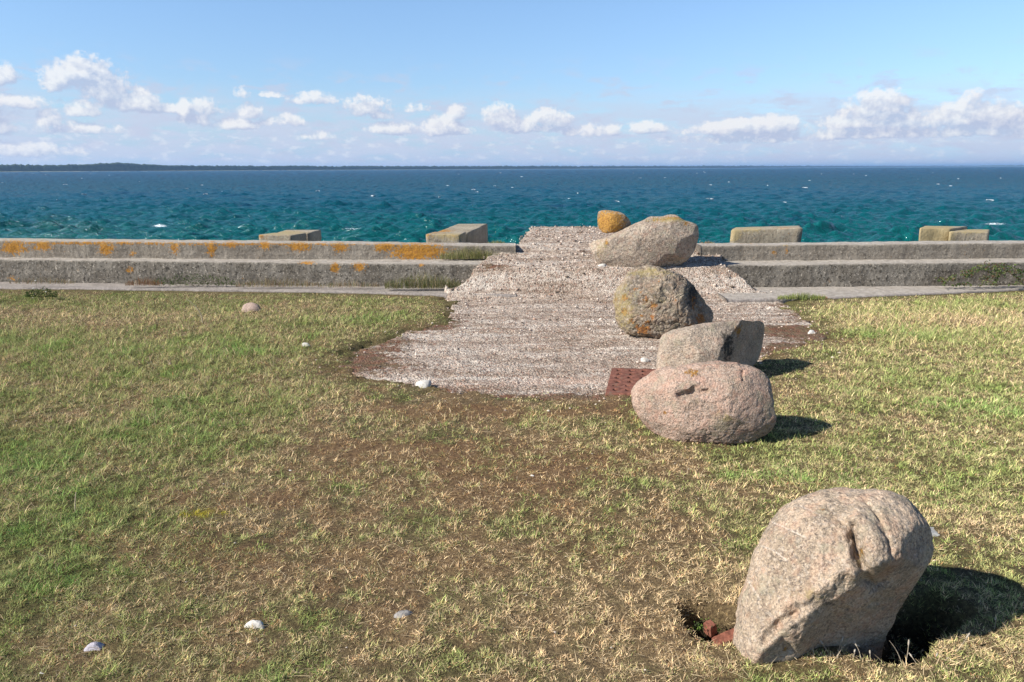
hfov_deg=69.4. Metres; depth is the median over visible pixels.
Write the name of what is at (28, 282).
grass tuft
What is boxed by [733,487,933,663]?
boulder
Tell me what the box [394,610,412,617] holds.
stone
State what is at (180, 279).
weed
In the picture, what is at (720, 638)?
broken brick
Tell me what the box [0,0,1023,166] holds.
sky
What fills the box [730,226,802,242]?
concrete block
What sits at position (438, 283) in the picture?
grass tuft
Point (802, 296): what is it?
grass tuft
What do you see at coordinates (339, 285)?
grass tuft
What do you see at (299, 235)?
concrete block
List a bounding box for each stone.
[84,641,103,650]
[241,302,260,311]
[245,620,264,628]
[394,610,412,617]
[415,380,430,387]
[597,210,630,232]
[641,357,650,361]
[930,527,939,536]
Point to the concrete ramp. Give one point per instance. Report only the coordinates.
(484, 281)
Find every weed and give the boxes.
[25,286,57,297]
[153,273,234,285]
[692,617,719,639]
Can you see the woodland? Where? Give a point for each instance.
(117, 166)
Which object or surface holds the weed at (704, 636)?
on the ground at (910, 629)
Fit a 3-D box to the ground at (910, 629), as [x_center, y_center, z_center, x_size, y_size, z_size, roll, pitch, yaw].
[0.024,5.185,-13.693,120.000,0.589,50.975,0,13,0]
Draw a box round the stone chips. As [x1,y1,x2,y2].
[48,305,1021,677]
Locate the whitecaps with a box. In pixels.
[1,169,993,202]
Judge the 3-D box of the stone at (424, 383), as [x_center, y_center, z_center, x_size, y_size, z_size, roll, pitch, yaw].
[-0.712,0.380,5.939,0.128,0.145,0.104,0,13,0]
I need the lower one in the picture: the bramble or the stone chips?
the stone chips
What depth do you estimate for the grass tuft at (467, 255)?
10.95 m
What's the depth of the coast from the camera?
4301.53 m
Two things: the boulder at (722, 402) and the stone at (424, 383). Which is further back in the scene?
the stone at (424, 383)
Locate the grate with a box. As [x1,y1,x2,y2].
[605,368,655,396]
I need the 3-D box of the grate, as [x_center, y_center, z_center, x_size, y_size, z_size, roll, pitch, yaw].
[1.114,0.342,5.975,0.655,0.055,0.789,2,13,11]
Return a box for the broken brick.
[703,620,733,646]
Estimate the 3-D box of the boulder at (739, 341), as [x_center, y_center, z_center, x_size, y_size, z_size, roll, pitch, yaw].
[1.618,0.105,6.231,0.963,0.671,0.652,-12,18,-42]
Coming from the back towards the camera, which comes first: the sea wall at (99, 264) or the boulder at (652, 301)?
the sea wall at (99, 264)
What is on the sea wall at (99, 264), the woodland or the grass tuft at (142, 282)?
the grass tuft at (142, 282)
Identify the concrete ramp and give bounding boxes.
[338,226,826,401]
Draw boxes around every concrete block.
[259,230,321,240]
[426,224,487,242]
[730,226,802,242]
[919,226,989,240]
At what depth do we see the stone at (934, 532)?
3.47 m
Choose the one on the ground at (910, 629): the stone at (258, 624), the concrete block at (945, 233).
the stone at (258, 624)
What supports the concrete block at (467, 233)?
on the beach
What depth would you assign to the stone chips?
3.40 m
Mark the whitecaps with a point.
(569, 198)
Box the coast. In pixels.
[7,167,834,171]
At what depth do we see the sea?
78.21 m
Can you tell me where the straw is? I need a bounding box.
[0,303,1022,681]
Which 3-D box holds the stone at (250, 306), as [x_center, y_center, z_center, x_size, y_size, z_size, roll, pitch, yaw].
[-3.204,-0.327,9.066,0.308,0.301,0.233,0,13,0]
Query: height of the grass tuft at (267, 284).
0.185 m
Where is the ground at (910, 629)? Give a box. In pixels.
[0,289,1023,681]
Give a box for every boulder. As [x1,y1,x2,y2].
[589,214,698,267]
[613,264,713,338]
[631,360,776,444]
[656,320,764,368]
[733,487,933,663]
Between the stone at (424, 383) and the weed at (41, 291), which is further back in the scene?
the weed at (41, 291)
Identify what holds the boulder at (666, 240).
on the concrete ramp
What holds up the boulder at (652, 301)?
on the concrete ramp
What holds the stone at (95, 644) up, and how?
on the ground at (910, 629)
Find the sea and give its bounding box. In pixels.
[0,167,1023,244]
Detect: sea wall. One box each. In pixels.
[0,238,515,298]
[695,240,1023,303]
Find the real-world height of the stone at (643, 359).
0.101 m
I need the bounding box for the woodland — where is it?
[0,162,1023,171]
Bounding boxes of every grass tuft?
[8,278,73,283]
[124,276,161,285]
[235,276,319,287]
[320,278,378,287]
[383,272,462,288]
[438,244,497,259]
[776,293,825,299]
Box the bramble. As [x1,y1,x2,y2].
[935,260,1023,286]

